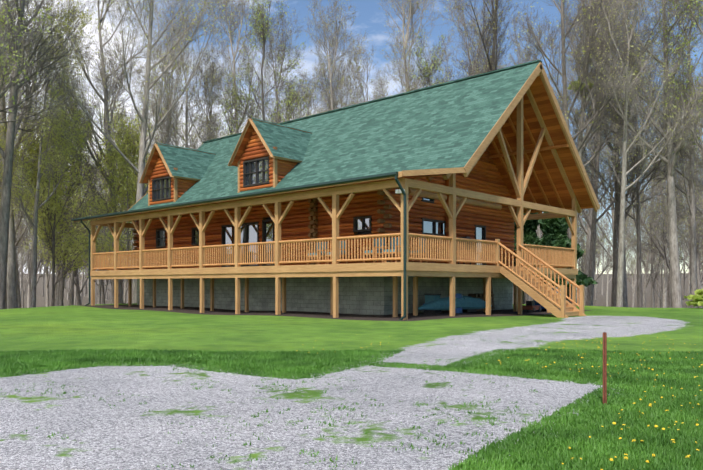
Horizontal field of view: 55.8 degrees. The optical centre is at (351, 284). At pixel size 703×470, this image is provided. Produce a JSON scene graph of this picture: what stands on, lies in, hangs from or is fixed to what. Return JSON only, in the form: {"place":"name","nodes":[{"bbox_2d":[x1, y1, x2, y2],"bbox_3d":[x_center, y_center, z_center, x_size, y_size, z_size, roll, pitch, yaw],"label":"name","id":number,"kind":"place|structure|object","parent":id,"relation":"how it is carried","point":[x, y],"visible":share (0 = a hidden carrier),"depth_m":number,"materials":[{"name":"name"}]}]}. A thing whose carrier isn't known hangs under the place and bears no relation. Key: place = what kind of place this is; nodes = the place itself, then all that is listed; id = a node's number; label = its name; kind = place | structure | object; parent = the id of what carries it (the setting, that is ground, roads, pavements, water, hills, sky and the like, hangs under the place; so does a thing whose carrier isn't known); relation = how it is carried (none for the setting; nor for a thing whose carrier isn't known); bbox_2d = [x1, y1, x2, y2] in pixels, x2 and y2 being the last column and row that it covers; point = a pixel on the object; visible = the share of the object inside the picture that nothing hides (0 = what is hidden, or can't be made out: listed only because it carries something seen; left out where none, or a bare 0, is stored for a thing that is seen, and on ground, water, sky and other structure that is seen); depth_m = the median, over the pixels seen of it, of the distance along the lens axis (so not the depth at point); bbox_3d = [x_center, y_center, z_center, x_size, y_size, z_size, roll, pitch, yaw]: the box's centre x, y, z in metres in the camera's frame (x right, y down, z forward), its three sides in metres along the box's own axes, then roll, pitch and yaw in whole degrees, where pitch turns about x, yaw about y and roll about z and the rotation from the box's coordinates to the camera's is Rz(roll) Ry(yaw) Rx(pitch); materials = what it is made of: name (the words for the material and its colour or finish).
{"place":"outdoors","nodes":[
{"label":"outdoors","id":0,"kind":"place"},
{"bbox_2d":[0,273,702,469],"bbox_3d":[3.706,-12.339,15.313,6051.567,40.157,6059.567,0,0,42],"label":"terrain","id":1,"kind":"structure","parent":0,"point":[127,434],"depth_m":8.27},
{"bbox_2d":[0,16,16,176],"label":"forest tree","id":2,"kind":"object","parent":1,"relation":"on","point":[5,93],"visible":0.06,"depth_m":47.99,"materials":[{"name":"green plant"}]},
{"bbox_2d":[0,158,37,272],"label":"forest tree","id":3,"kind":"object","parent":1,"relation":"on","point":[25,251],"visible":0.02,"depth_m":105.81,"materials":[{"name":"grey plant"}]},
{"bbox_2d":[0,185,44,281],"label":"forest tree","id":4,"kind":"object","parent":1,"relation":"on","point":[18,251],"visible":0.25,"depth_m":88.92,"materials":[{"name":"green plant"}]},
{"bbox_2d":[0,67,51,308],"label":"forest tree","id":5,"kind":"object","parent":1,"relation":"on","point":[18,223],"visible":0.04,"depth_m":76.49,"materials":[{"name":"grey plant"}]},
{"bbox_2d":[14,216,40,307],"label":"forest tree","id":6,"kind":"object","parent":1,"relation":"on","point":[22,272],"visible":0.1,"depth_m":115.51,"materials":[{"name":"grey plant"}]},
{"bbox_2d":[17,224,37,294],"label":"forest tree","id":7,"kind":"object","parent":1,"relation":"on","point":[25,269],"visible":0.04,"depth_m":210.81,"materials":[{"name":"grey plant"}]},
{"bbox_2d":[14,206,45,307],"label":"forest tree","id":8,"kind":"object","parent":1,"relation":"on","point":[30,272],"visible":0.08,"depth_m":139.07,"materials":[{"name":"grey plant"}]},
{"bbox_2d":[0,0,61,111],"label":"forest tree","id":9,"kind":"object","parent":1,"relation":"on","point":[4,65],"visible":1,"depth_m":35.43,"materials":[{"name":"green plant"}]},
{"bbox_2d":[17,202,52,307],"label":"forest tree","id":10,"kind":"object","parent":1,"relation":"on","point":[25,276],"depth_m":148.39,"materials":[{"name":"grey plant"}]},
{"bbox_2d":[29,235,45,296],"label":"forest tree","id":11,"kind":"object","parent":1,"relation":"on","point":[43,276],"depth_m":246.98,"materials":[{"name":"grey plant"}]},
{"bbox_2d":[15,187,65,306],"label":"forest tree","id":12,"kind":"object","parent":1,"relation":"on","point":[47,289],"depth_m":103.52,"materials":[{"name":"grey plant"}]},
{"bbox_2d":[13,104,70,285],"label":"forest tree","id":13,"kind":"object","parent":1,"relation":"on","point":[40,267],"visible":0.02,"depth_m":86.73,"materials":[{"name":"grey plant"}]},
{"bbox_2d":[0,5,85,307],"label":"forest tree","id":14,"kind":"object","parent":1,"relation":"on","point":[17,271],"visible":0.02,"depth_m":69.10,"materials":[{"name":"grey plant"}]},
{"bbox_2d":[0,0,91,308],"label":"forest tree","id":15,"kind":"object","parent":1,"relation":"on","point":[12,300],"visible":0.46,"depth_m":45.53,"materials":[{"name":"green plant"}]},
{"bbox_2d":[0,0,91,127],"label":"forest tree","id":16,"kind":"object","parent":1,"relation":"on","point":[35,56],"visible":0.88,"depth_m":40.13,"materials":[{"name":"green plant"}]},
{"bbox_2d":[0,0,96,307],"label":"forest tree","id":17,"kind":"object","parent":1,"relation":"on","point":[49,160],"visible":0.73,"depth_m":45.82,"materials":[{"name":"green plant"}]},
{"bbox_2d":[0,103,111,305],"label":"young tree","id":18,"kind":"object","parent":1,"relation":"on","point":[49,219],"visible":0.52,"depth_m":50.12,"materials":[{"name":"green plant"}]},
{"bbox_2d":[19,112,93,305],"bbox_3d":[-28.659,-5.095,64.762,7.477,23.613,5.714,0,0,-40],"label":"forest tree","id":19,"kind":"object","parent":1,"relation":"on","point":[58,284],"visible":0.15,"depth_m":64.32,"materials":[{"name":"green plant"}]},
{"bbox_2d":[0,0,117,308],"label":"forest tree","id":20,"kind":"object","parent":1,"relation":"on","point":[13,128],"visible":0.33,"depth_m":42.25,"materials":[{"name":"grey plant"}]},
{"bbox_2d":[49,233,82,305],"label":"forest tree","id":21,"kind":"object","parent":1,"relation":"on","point":[57,283],"depth_m":112.91,"materials":[{"name":"grey plant"}]},
{"bbox_2d":[16,64,116,274],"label":"forest tree","id":22,"kind":"object","parent":1,"relation":"on","point":[66,181],"visible":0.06,"depth_m":76.73,"materials":[{"name":"green plant"}]},
{"bbox_2d":[32,98,107,305],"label":"forest tree","id":23,"kind":"object","parent":1,"relation":"on","point":[71,292],"visible":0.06,"depth_m":75.48,"materials":[{"name":"green plant"}]},
{"bbox_2d":[38,130,103,304],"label":"forest tree","id":24,"kind":"object","parent":1,"relation":"on","point":[78,291],"depth_m":93.45,"materials":[{"name":"grey plant"}]},
{"bbox_2d":[38,65,105,305],"bbox_3d":[-24.610,-7.035,58.725,8.147,24.765,6.644,0,0,32],"label":"forest tree","id":25,"kind":"object","parent":1,"relation":"on","point":[61,290],"visible":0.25,"depth_m":57.42,"materials":[{"name":"green plant"}]},
{"bbox_2d":[47,169,100,304],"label":"forest tree","id":26,"kind":"object","parent":1,"relation":"on","point":[71,264],"visible":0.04,"depth_m":87.06,"materials":[{"name":"green plant"}]},
{"bbox_2d":[70,243,90,304],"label":"forest tree","id":27,"kind":"object","parent":1,"relation":"on","point":[83,273],"depth_m":155.00,"materials":[{"name":"grey plant"}]},
{"bbox_2d":[74,262,90,304],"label":"forest tree","id":28,"kind":"object","parent":1,"relation":"on","point":[79,282],"depth_m":138.36,"materials":[{"name":"grey plant"}]},
{"bbox_2d":[38,46,160,240],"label":"forest tree","id":29,"kind":"object","parent":1,"relation":"on","point":[112,103],"visible":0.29,"depth_m":66.15,"materials":[{"name":"grey plant"}]},
{"bbox_2d":[78,168,125,303],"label":"forest tree","id":30,"kind":"object","parent":1,"relation":"on","point":[103,293],"visible":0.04,"depth_m":99.23,"materials":[{"name":"grey plant"}]},
{"bbox_2d":[73,132,134,303],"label":"forest tree","id":31,"kind":"object","parent":1,"relation":"on","point":[100,281],"visible":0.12,"depth_m":70.61,"materials":[{"name":"green plant"}]},
{"bbox_2d":[6,0,202,303],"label":"forest tree","id":32,"kind":"object","parent":1,"relation":"on","point":[94,132],"visible":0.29,"depth_m":53.23,"materials":[{"name":"grey plant"}]},
{"bbox_2d":[74,109,152,279],"bbox_3d":[-17.721,-4.457,52.050,7.098,18.357,8.720,0,0,35],"label":"young tree","id":33,"kind":"object","parent":1,"relation":"on","point":[128,184],"visible":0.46,"depth_m":51.38,"materials":[{"name":"green plant"}]},
{"bbox_2d":[94,154,132,303],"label":"forest tree","id":34,"kind":"object","parent":1,"relation":"on","point":[113,279],"depth_m":106.21,"materials":[{"name":"grey plant"}]},
{"bbox_2d":[94,97,139,289],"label":"forest tree","id":35,"kind":"object","parent":1,"relation":"on","point":[119,182],"visible":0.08,"depth_m":81.75,"materials":[{"name":"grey plant"}]},
{"bbox_2d":[22,0,237,302],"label":"tree","id":36,"kind":"object","parent":1,"relation":"on","point":[143,151],"visible":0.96,"depth_m":48.26,"materials":[{"name":"grey plant"}]},
{"bbox_2d":[119,155,148,302],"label":"forest tree","id":37,"kind":"object","parent":1,"relation":"on","point":[125,289],"depth_m":93.33,"materials":[{"name":"grey plant"}]},
{"bbox_2d":[131,116,166,199],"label":"forest tree","id":38,"kind":"object","parent":1,"relation":"on","point":[155,140],"visible":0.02,"depth_m":73.07,"materials":[{"name":"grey plant"}]},
{"bbox_2d":[126,19,194,208],"bbox_3d":[-16.854,-9.557,57.532,7.124,27.628,11.295,0,0,-26],"label":"forest tree","id":39,"kind":"object","parent":1,"relation":"on","point":[160,53],"visible":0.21,"depth_m":56.81,"materials":[{"name":"grey plant"}]},
{"bbox_2d":[117,5,237,189],"bbox_3d":[-13.035,-9.928,54.684,12.165,27.608,7.787,0,0,0],"label":"forest tree","id":40,"kind":"object","parent":1,"relation":"on","point":[188,102],"visible":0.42,"depth_m":54.85,"materials":[{"name":"grey plant"}]},
{"bbox_2d":[178,112,218,148],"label":"forest tree","id":41,"kind":"object","parent":1,"relation":"on","point":[192,133],"depth_m":96.46,"materials":[{"name":"grey plant"}]},
{"bbox_2d":[163,34,234,149],"bbox_3d":[-14.972,-9.797,64.770,7.544,29.255,11.960,0,0,-21],"label":"forest tree","id":42,"kind":"object","parent":1,"relation":"on","point":[206,83],"visible":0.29,"depth_m":64.10,"materials":[{"name":"grey plant"}]},
{"bbox_2d":[198,0,314,132],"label":"forest tree","id":43,"kind":"object","parent":1,"relation":"on","point":[236,10],"visible":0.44,"depth_m":65.01,"materials":[{"name":"grey plant"}]},
{"bbox_2d":[215,0,323,136],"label":"forest tree","id":44,"kind":"object","parent":1,"relation":"on","point":[261,35],"visible":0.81,"depth_m":59.55,"materials":[{"name":"grey plant"}]},
{"bbox_2d":[248,5,322,123],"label":"forest tree","id":45,"kind":"object","parent":1,"relation":"on","point":[279,48],"visible":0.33,"depth_m":69.90,"materials":[{"name":"grey plant"}]},
{"bbox_2d":[279,63,327,116],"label":"forest tree","id":46,"kind":"object","parent":1,"relation":"on","point":[311,97],"visible":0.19,"depth_m":70.12,"materials":[{"name":"grey plant"}]},
{"bbox_2d":[306,35,361,115],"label":"forest tree","id":47,"kind":"object","parent":1,"relation":"on","point":[327,81],"visible":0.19,"depth_m":61.95,"materials":[{"name":"grey plant"}]},
{"bbox_2d":[74,60,599,319],"bbox_3d":[-1.100,-4.019,36.312,27.722,11.840,15.750,0,0,42],"label":"log cabin","id":48,"kind":"object","parent":1,"relation":"on","point":[482,160],"visible":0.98,"depth_m":31.64,"materials":[{"name":"wood"}]},
{"bbox_2d":[71,172,405,319],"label":"gutter downspouts","id":49,"kind":"object","parent":48,"relation":"attached to","point":[370,177],"visible":0.9,"depth_m":26.35,"materials":[{"name":"green metal"}]},
{"bbox_2d":[307,236,470,264],"bbox_3d":[1.570,-1.416,28.166,5.090,1.235,5.064,0,0,42],"label":"porch furniture","id":50,"kind":"object","parent":48,"relation":"on","point":[468,237],"visible":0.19,"depth_m":26.07,"materials":[{"name":"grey wood"}]},
{"bbox_2d":[302,0,377,113],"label":"forest tree","id":51,"kind":"object","parent":1,"relation":"on","point":[335,42],"visible":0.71,"depth_m":57.40,"materials":[{"name":"grey plant"}]},
{"bbox_2d":[0,336,702,469],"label":"grass tufts","id":52,"kind":"object","parent":1,"relation":"on","point":[597,450],"visible":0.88,"depth_m":8.20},
{"bbox_2d":[319,31,393,112],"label":"forest tree","id":53,"kind":"object","parent":1,"relation":"on","point":[361,79],"visible":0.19,"depth_m":74.60,"materials":[{"name":"grey plant"}]},
{"bbox_2d":[364,65,394,98],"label":"forest tree","id":54,"kind":"object","parent":1,"relation":"on","point":[381,84],"visible":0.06,"depth_m":67.36,"materials":[{"name":"grey plant"}]},
{"bbox_2d":[378,0,462,96],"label":"forest tree","id":55,"kind":"object","parent":1,"relation":"on","point":[405,69],"visible":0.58,"depth_m":62.84,"materials":[{"name":"grey plant"}]},
{"bbox_2d":[402,24,452,90],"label":"forest tree","id":56,"kind":"object","parent":1,"relation":"on","point":[427,70],"visible":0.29,"depth_m":57.18,"materials":[{"name":"grey plant"}]},
{"bbox_2d":[435,0,495,81],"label":"forest tree","id":57,"kind":"object","parent":1,"relation":"on","point":[462,19],"visible":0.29,"depth_m":59.46,"materials":[{"name":"grey plant"}]},
{"bbox_2d":[452,33,509,77],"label":"forest tree","id":58,"kind":"object","parent":1,"relation":"on","point":[473,59],"visible":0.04,"depth_m":79.69,"materials":[{"name":"grey plant"}]},
{"bbox_2d":[444,0,520,81],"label":"forest tree","id":59,"kind":"object","parent":1,"relation":"on","point":[492,64],"visible":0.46,"depth_m":50.83,"materials":[{"name":"grey plant"}]},
{"bbox_2d":[418,278,546,313],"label":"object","id":60,"kind":"object","parent":1,"relation":"on","point":[434,303],"visible":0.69,"depth_m":29.41,"materials":[{"name":"blue plastic"}]},
{"bbox_2d":[466,44,510,74],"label":"forest tree","id":61,"kind":"object","parent":1,"relation":"on","point":[491,58],"depth_m":68.04,"materials":[{"name":"grey plant"}]},
{"bbox_2d":[297,328,702,469],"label":"dandelion flowers","id":62,"kind":"object","parent":1,"relation":"on","point":[656,426],"visible":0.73,"depth_m":6.78,"materials":[{"name":"yellow petal"}]},
{"bbox_2d":[514,212,560,303],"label":"cedar tree","id":63,"kind":"object","parent":1,"relation":"on","point":[530,236],"visible":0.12,"depth_m":46.11,"materials":[{"name":"green plant"}]},
{"bbox_2d":[499,11,587,237],"bbox_3d":[14.058,-8.361,48.361,6.927,25.138,9.758,0,0,-4],"label":"forest tree","id":64,"kind":"object","parent":1,"relation":"on","point":[527,58],"visible":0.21,"depth_m":49.35,"materials":[{"name":"grey plant"}]},
{"bbox_2d":[533,212,597,287],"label":"cedar tree","id":65,"kind":"object","parent":1,"relation":"on","point":[554,231],"visible":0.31,"depth_m":42.99,"materials":[{"name":"green plant"}]},
{"bbox_2d":[576,227,597,292],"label":"forest tree","id":66,"kind":"object","parent":1,"relation":"on","point":[579,268],"visible":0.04,"depth_m":96.21,"materials":[{"name":"grey plant"}]},
{"bbox_2d":[577,221,603,305],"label":"forest tree","id":67,"kind":"object","parent":1,"relation":"on","point":[596,266],"visible":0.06,"depth_m":163.60,"materials":[{"name":"grey plant"}]},
{"bbox_2d":[545,0,638,305],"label":"forest tree","id":68,"kind":"object","parent":1,"relation":"on","point":[587,252],"visible":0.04,"depth_m":66.62,"materials":[{"name":"grey plant"}]},
{"bbox_2d":[576,209,612,287],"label":"forest tree","id":69,"kind":"object","parent":1,"relation":"on","point":[584,238],"visible":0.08,"depth_m":108.23,"materials":[{"name":"grey plant"}]},
{"bbox_2d":[577,166,612,280],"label":"forest tree","id":70,"kind":"object","parent":1,"relation":"on","point":[582,242],"visible":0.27,"depth_m":86.84,"materials":[{"name":"grey plant"}]},
{"bbox_2d":[585,222,607,299],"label":"forest tree","id":71,"kind":"object","parent":1,"relation":"on","point":[600,267],"visible":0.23,"depth_m":224.13,"materials":[{"name":"grey plant"}]},
{"bbox_2d":[583,204,611,279],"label":"forest tree","id":72,"kind":"object","parent":1,"relation":"on","point":[598,235],"visible":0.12,"depth_m":206.50,"materials":[{"name":"grey plant"}]},
{"bbox_2d":[507,0,697,302],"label":"tree","id":73,"kind":"object","parent":1,"relation":"on","point":[565,100],"visible":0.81,"depth_m":43.43,"materials":[{"name":"grey plant"}]},
{"bbox_2d":[567,76,593,99],"bbox_3d":[15.650,-13.455,45.264,1.788,1.712,1.650,0,0,17],"label":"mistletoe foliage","id":74,"kind":"object","parent":73,"relation":"attached to","point":[592,84],"visible":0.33,"depth_m":44.98,"materials":[{"name":"green plant"}]},
{"bbox_2d":[603,332,606,403],"bbox_3d":[2.643,1.001,6.939,0.120,1.000,0.042,0,0,42],"label":"post","id":75,"kind":"object","parent":1,"relation":"on","point":[604,367],"visible":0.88,"depth_m":6.93,"materials":[{"name":"orange metal"}]},
{"bbox_2d":[547,0,663,305],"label":"forest tree","id":76,"kind":"object","parent":1,"relation":"on","point":[591,273],"visible":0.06,"depth_m":58.57,"materials":[{"name":"grey plant"}]},
{"bbox_2d":[599,218,611,294],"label":"forest tree","id":77,"kind":"object","parent":1,"relation":"on","point":[604,257],"visible":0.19,"depth_m":267.97,"materials":[{"name":"grey plant"}]},
{"bbox_2d":[550,0,662,303],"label":"forest tree","id":78,"kind":"object","parent":1,"relation":"on","point":[580,140],"visible":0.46,"depth_m":45.10,"materials":[{"name":"grey plant"}]},
{"bbox_2d":[598,210,626,306],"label":"forest tree","id":79,"kind":"object","parent":1,"relation":"on","point":[605,263],"visible":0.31,"depth_m":172.40,"materials":[{"name":"grey plant"}]},
{"bbox_2d":[573,72,654,259],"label":"forest tree","id":80,"kind":"object","parent":1,"relation":"on","point":[598,239],"visible":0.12,"depth_m":76.93,"materials":[{"name":"grey plant"}]},
{"bbox_2d":[600,222,632,276],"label":"forest tree","id":81,"kind":"object","parent":1,"relation":"on","point":[612,256],"visible":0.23,"depth_m":157.62,"materials":[{"name":"grey plant"}]},
{"bbox_2d":[603,204,643,278],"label":"forest tree","id":82,"kind":"object","parent":1,"relation":"on","point":[629,250],"visible":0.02,"depth_m":172.32,"materials":[{"name":"grey plant"}]},
{"bbox_2d":[576,0,671,306],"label":"forest tree","id":83,"kind":"object","parent":1,"relation":"on","point":[625,302],"visible":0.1,"depth_m":56.56,"materials":[{"name":"grey plant"}]},
{"bbox_2d":[571,23,678,307],"bbox_3d":[19.656,-7.649,48.708,9.371,24.142,6.653,0,0,3],"label":"forest tree","id":84,"kind":"object","parent":1,"relation":"on","point":[637,168],"visible":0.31,"depth_m":48.67,"materials":[{"name":"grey plant"}]},
{"bbox_2d":[550,0,702,307],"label":"tree","id":85,"kind":"object","parent":1,"relation":"on","point":[669,160],"visible":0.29,"depth_m":43.24,"materials":[{"name":"grey plant"}]},
{"bbox_2d":[567,0,702,306],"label":"forest tree","id":86,"kind":"object","parent":1,"relation":"on","point":[615,254],"visible":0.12,"depth_m":49.84,"materials":[{"name":"grey plant"}]},
{"bbox_2d":[624,206,650,306],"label":"forest tree","id":87,"kind":"object","parent":1,"relation":"on","point":[634,281],"visible":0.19,"depth_m":142.63,"materials":[{"name":"grey plant"}]},
{"bbox_2d":[600,122,675,307],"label":"forest tree","id":88,"kind":"object","parent":1,"relation":"on","point":[652,297],"visible":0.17,"depth_m":99.62,"materials":[{"name":"grey plant"}]},
{"bbox_2d":[577,0,702,307],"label":"forest tree","id":89,"kind":"object","parent":1,"relation":"on","point":[690,178],"visible":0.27,"depth_m":49.36,"materials":[{"name":"grey plant"}]},
{"bbox_2d":[585,0,702,306],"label":"forest tree","id":90,"kind":"object","parent":1,"relation":"on","point":[623,182],"visible":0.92,"depth_m":40.86,"materials":[{"name":"grey plant"}]},
{"bbox_2d":[625,184,663,307],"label":"forest tree","id":91,"kind":"object","parent":1,"relation":"on","point":[658,302],"visible":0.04,"depth_m":149.33,"materials":[{"name":"grey plant"}]},
{"bbox_2d":[625,153,679,307],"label":"forest tree","id":92,"kind":"object","parent":1,"relation":"on","point":[646,278],"visible":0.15,"depth_m":93.47,"materials":[{"name":"grey plant"}]},
{"bbox_2d":[629,210,684,307],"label":"forest tree","id":93,"kind":"object","parent":1,"relation":"on","point":[661,273],"visible":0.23,"depth_m":94.39,"materials":[{"name":"grey plant"}]},
{"bbox_2d":[636,209,688,305],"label":"forest tree","id":94,"kind":"object","parent":1,"relation":"on","point":[668,269],"visible":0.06,"depth_m":125.86,"materials":[{"name":"grey plant"}]},
{"bbox_2d":[625,63,702,307],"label":"forest tree","id":95,"kind":"object","parent":1,"relation":"on","point":[663,254],"visible":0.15,"depth_m":74.21,"materials":[{"name":"grey plant"}]},
{"bbox_2d":[640,146,687,307],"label":"forest tree","id":96,"kind":"object","parent":1,"relation":"on","point":[664,290],"visible":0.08,"depth_m":110.27,"materials":[{"name":"grey plant"}]},
{"bbox_2d":[630,0,702,153],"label":"forest tree","id":97,"kind":"object","parent":1,"relation":"on","point":[681,82],"visible":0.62,"depth_m":41.65,"materials":[{"name":"grey plant"}]},
{"bbox_2d":[640,82,702,307],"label":"forest tree","id":98,"kind":"object","parent":1,"relation":"on","point":[662,213],"visible":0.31,"depth_m":66.79,"materials":[{"name":"grey plant"}]},
{"bbox_2d":[641,26,702,222],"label":"forest tree","id":99,"kind":"object","parent":1,"relation":"on","point":[700,183],"visible":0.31,"depth_m":54.01,"materials":[{"name":"grey plant"}]},
{"bbox_2d":[662,128,702,307],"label":"forest tree","id":100,"kind":"object","parent":1,"relation":"on","point":[698,272],"visible":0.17,"depth_m":77.78,"materials":[{"name":"grey plant"}]},
{"bbox_2d":[679,226,688,299],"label":"forest tree","id":101,"kind":"object","parent":1,"relation":"on","point":[684,277],"depth_m":214.70,"materials":[{"name":"grey plant"}]},
{"bbox_2d":[676,128,702,284],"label":"forest tree","id":102,"kind":"object","parent":1,"relation":"on","point":[697,239],"visible":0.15,"depth_m":85.25,"materials":[{"name":"grey plant"}]},
{"bbox_2d":[677,153,702,282],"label":"forest tree","id":103,"kind":"object","parent":1,"relation":"on","point":[699,256],"visible":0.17,"depth_m":97.86,"materials":[{"name":"grey plant"}]},
{"bbox_2d":[678,178,702,307],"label":"forest tree","id":104,"kind":"object","parent":1,"relation":"on","point":[688,292],"depth_m":133.53,"materials":[{"name":"grey plant"}]},
{"bbox_2d":[684,289,702,306],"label":"shrub","id":105,"kind":"object","parent":1,"relation":"on","point":[697,299],"visible":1,"depth_m":36.26,"materials":[{"name":"green plant"}]},
{"bbox_2d":[0,0,702,273],"label":"sky","id":106,"kind":"structure","parent":0,"point":[369,17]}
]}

